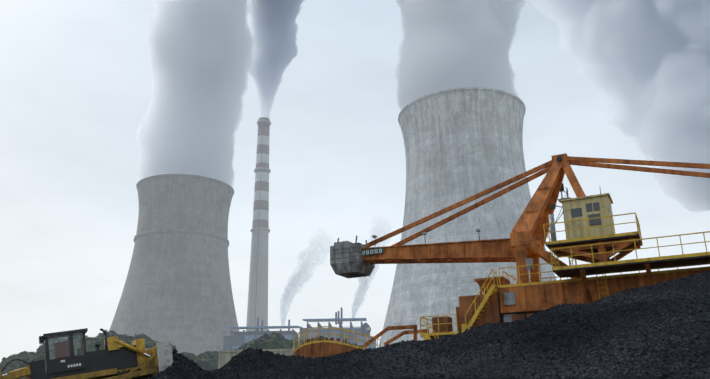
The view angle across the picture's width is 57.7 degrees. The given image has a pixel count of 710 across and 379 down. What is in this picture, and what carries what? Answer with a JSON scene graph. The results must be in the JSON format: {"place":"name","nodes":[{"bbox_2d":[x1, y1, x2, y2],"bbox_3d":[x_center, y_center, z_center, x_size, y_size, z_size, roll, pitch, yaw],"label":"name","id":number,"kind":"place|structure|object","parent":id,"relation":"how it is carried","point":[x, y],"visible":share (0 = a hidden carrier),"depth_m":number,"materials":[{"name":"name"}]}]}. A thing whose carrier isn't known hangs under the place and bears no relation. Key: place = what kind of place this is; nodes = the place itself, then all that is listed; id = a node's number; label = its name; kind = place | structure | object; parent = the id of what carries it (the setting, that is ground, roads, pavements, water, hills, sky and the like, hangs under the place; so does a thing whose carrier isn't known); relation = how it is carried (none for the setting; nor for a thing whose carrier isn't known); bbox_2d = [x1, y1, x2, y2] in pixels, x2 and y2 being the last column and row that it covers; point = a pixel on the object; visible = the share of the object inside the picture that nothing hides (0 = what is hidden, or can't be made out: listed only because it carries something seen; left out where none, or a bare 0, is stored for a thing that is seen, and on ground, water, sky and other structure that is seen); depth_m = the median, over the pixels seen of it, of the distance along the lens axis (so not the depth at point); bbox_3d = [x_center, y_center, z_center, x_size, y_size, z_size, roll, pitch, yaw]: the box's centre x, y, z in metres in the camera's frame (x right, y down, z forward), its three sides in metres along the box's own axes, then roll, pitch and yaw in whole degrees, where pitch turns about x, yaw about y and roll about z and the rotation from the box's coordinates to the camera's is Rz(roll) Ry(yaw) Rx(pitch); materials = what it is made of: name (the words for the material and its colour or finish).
{"place":"outdoors","nodes":[
{"label":"outdoors","id":0,"kind":"place"},
{"bbox_2d":[223,317,302,349],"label":"boiler house","id":1,"kind":"structure","parent":0,"point":[235,340],"depth_m":250.00,"materials":[{"name":"grey metal"}]},
{"bbox_2d":[280,227,333,325],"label":"smoke plume","id":2,"kind":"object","parent":1,"relation":"on","point":[296,281],"depth_m":261.19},
{"bbox_2d":[0,0,709,362],"label":"sky","id":3,"kind":"structure","parent":0,"point":[99,98],"materials":[{"name":"white"}]},
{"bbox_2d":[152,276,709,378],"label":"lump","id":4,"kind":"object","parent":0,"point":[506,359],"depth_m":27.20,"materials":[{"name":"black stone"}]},
{"bbox_2d":[0,328,172,378],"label":"bulldozer","id":5,"kind":"object","parent":4,"relation":"on","point":[68,356],"visible":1,"depth_m":34.02,"materials":[{"name":"metal"}]},
{"bbox_2d":[293,325,428,357],"bbox_3d":[3.702,13.305,52.977,17.590,4.314,6.199,-1,-18,2],"label":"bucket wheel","id":6,"kind":"object","parent":4,"relation":"on","point":[320,347],"visible":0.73,"depth_m":53.37,"materials":[{"name":"orange paint"}]},
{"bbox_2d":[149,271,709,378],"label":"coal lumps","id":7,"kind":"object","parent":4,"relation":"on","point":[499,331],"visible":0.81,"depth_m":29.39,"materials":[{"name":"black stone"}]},
{"bbox_2d":[330,153,709,339],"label":"stacker reclaimer","id":8,"kind":"object","parent":4,"relation":"on","point":[594,240],"visible":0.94,"depth_m":41.39,"materials":[{"name":"orange paint"}]},
{"label":"ground","id":9,"kind":"structure","parent":0,"visible":0},
{"bbox_2d":[0,351,35,374],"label":"tree","id":10,"kind":"object","parent":9,"relation":"on","point":[24,355],"visible":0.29,"depth_m":124.39,"materials":[{"name":"green plant"}]},
{"bbox_2d":[4,357,31,378],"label":"tree","id":11,"kind":"object","parent":9,"relation":"on","point":[12,368],"visible":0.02,"depth_m":107.12,"materials":[{"name":"green plant"}]},
{"bbox_2d":[23,352,46,378],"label":"tree","id":12,"kind":"object","parent":9,"relation":"on","point":[42,356],"visible":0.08,"depth_m":96.53,"materials":[{"name":"green plant"}]},
{"bbox_2d":[26,351,43,364],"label":"tree","id":13,"kind":"object","parent":9,"relation":"on","point":[34,357],"depth_m":106.46,"materials":[{"name":"green plant"}]},
{"bbox_2d":[36,343,44,352],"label":"tree","id":14,"kind":"object","parent":9,"relation":"on","point":[41,348],"visible":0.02,"depth_m":133.11,"materials":[{"name":"green plant"}]},
{"bbox_2d":[85,337,93,341],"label":"tree","id":15,"kind":"object","parent":9,"relation":"on","point":[87,339],"depth_m":114.42,"materials":[{"name":"green plant"}]},
{"bbox_2d":[86,340,104,351],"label":"tree","id":16,"kind":"object","parent":9,"relation":"on","point":[90,347],"depth_m":97.40,"materials":[{"name":"green plant"}]},
{"bbox_2d":[94,330,119,337],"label":"tree","id":17,"kind":"object","parent":9,"relation":"on","point":[112,333],"visible":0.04,"depth_m":136.46,"materials":[{"name":"green plant"}]},
{"bbox_2d":[86,337,131,344],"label":"tree","id":18,"kind":"object","parent":9,"relation":"on","point":[103,339],"depth_m":107.38,"materials":[{"name":"green plant"}]},
{"bbox_2d":[113,334,144,342],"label":"tree","id":19,"kind":"object","parent":9,"relation":"on","point":[121,336],"depth_m":129.44,"materials":[{"name":"green plant"}]},
{"bbox_2d":[118,336,149,348],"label":"tree","id":20,"kind":"object","parent":9,"relation":"on","point":[130,338],"visible":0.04,"depth_m":113.19,"materials":[{"name":"green plant"}]},
{"bbox_2d":[134,333,154,343],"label":"tree","id":21,"kind":"object","parent":9,"relation":"on","point":[147,339],"depth_m":138.84,"materials":[{"name":"green plant"}]},
{"bbox_2d":[145,343,172,351],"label":"tree","id":22,"kind":"object","parent":9,"relation":"on","point":[150,345],"visible":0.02,"depth_m":116.22,"materials":[{"name":"green plant"}]},
{"bbox_2d":[109,174,238,355],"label":"cooling tower","id":23,"kind":"structure","parent":9,"relation":"on","point":[177,291],"depth_m":390.60,"materials":[{"name":"concrete"}]},
{"bbox_2d":[180,352,202,364],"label":"tree","id":24,"kind":"object","parent":9,"relation":"on","point":[191,356],"visible":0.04,"depth_m":107.64,"materials":[{"name":"green plant"}]},
{"bbox_2d":[197,356,208,362],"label":"tree","id":25,"kind":"object","parent":9,"relation":"on","point":[202,358],"visible":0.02,"depth_m":114.12,"materials":[{"name":"green plant"}]},
{"bbox_2d":[197,352,217,359],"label":"tree","id":26,"kind":"object","parent":9,"relation":"on","point":[207,355],"visible":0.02,"depth_m":116.43,"materials":[{"name":"green plant"}]},
{"bbox_2d":[201,359,217,370],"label":"tree","id":27,"kind":"object","parent":9,"relation":"on","point":[210,364],"visible":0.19,"depth_m":105.20,"materials":[{"name":"green plant"}]},
{"bbox_2d":[204,351,218,358],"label":"tree","id":28,"kind":"object","parent":9,"relation":"on","point":[216,354],"visible":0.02,"depth_m":126.68,"materials":[{"name":"green plant"}]},
{"bbox_2d":[237,339,261,349],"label":"tree","id":29,"kind":"object","parent":9,"relation":"on","point":[241,347],"visible":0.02,"depth_m":118.00,"materials":[{"name":"green plant"}]},
{"bbox_2d":[218,349,294,368],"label":"yard wall","id":30,"kind":"structure","parent":9,"relation":"on","point":[225,356],"depth_m":73.70,"materials":[{"name":"grey concrete"}]},
{"bbox_2d":[246,117,270,330],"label":"chimney","id":31,"kind":"object","parent":9,"relation":"on","point":[258,289],"visible":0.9,"depth_m":461.32,"materials":[{"name":"concrete"}]},
{"bbox_2d":[244,337,295,348],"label":"tree","id":32,"kind":"object","parent":9,"relation":"on","point":[271,343],"visible":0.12,"depth_m":106.72,"materials":[{"name":"green plant"}]},
{"bbox_2d":[260,332,303,341],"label":"tree","id":33,"kind":"object","parent":9,"relation":"on","point":[279,336],"visible":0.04,"depth_m":116.49,"materials":[{"name":"green plant"}]},
{"bbox_2d":[287,340,309,348],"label":"tree","id":34,"kind":"object","parent":9,"relation":"on","point":[296,345],"visible":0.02,"depth_m":105.42,"materials":[{"name":"green plant"}]},
{"bbox_2d":[307,336,329,341],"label":"tree","id":35,"kind":"object","parent":9,"relation":"on","point":[322,337],"depth_m":119.13,"materials":[{"name":"green plant"}]},
{"bbox_2d":[300,307,366,343],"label":"boiler house","id":36,"kind":"structure","parent":9,"relation":"on","point":[358,329],"depth_m":249.36,"materials":[{"name":"grey metal"}]},
{"bbox_2d":[351,216,392,321],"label":"smoke plume","id":37,"kind":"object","parent":36,"relation":"on","point":[359,299],"depth_m":256.66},
{"bbox_2d":[358,323,375,348],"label":"boiler annex","id":38,"kind":"object","parent":9,"relation":"on","point":[364,331],"visible":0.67,"depth_m":246.08,"materials":[{"name":"grey metal"}]},
{"bbox_2d":[378,87,555,347],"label":"cooling tower","id":39,"kind":"structure","parent":9,"relation":"on","point":[460,144],"depth_m":288.51,"materials":[{"name":"concrete"}]}
]}

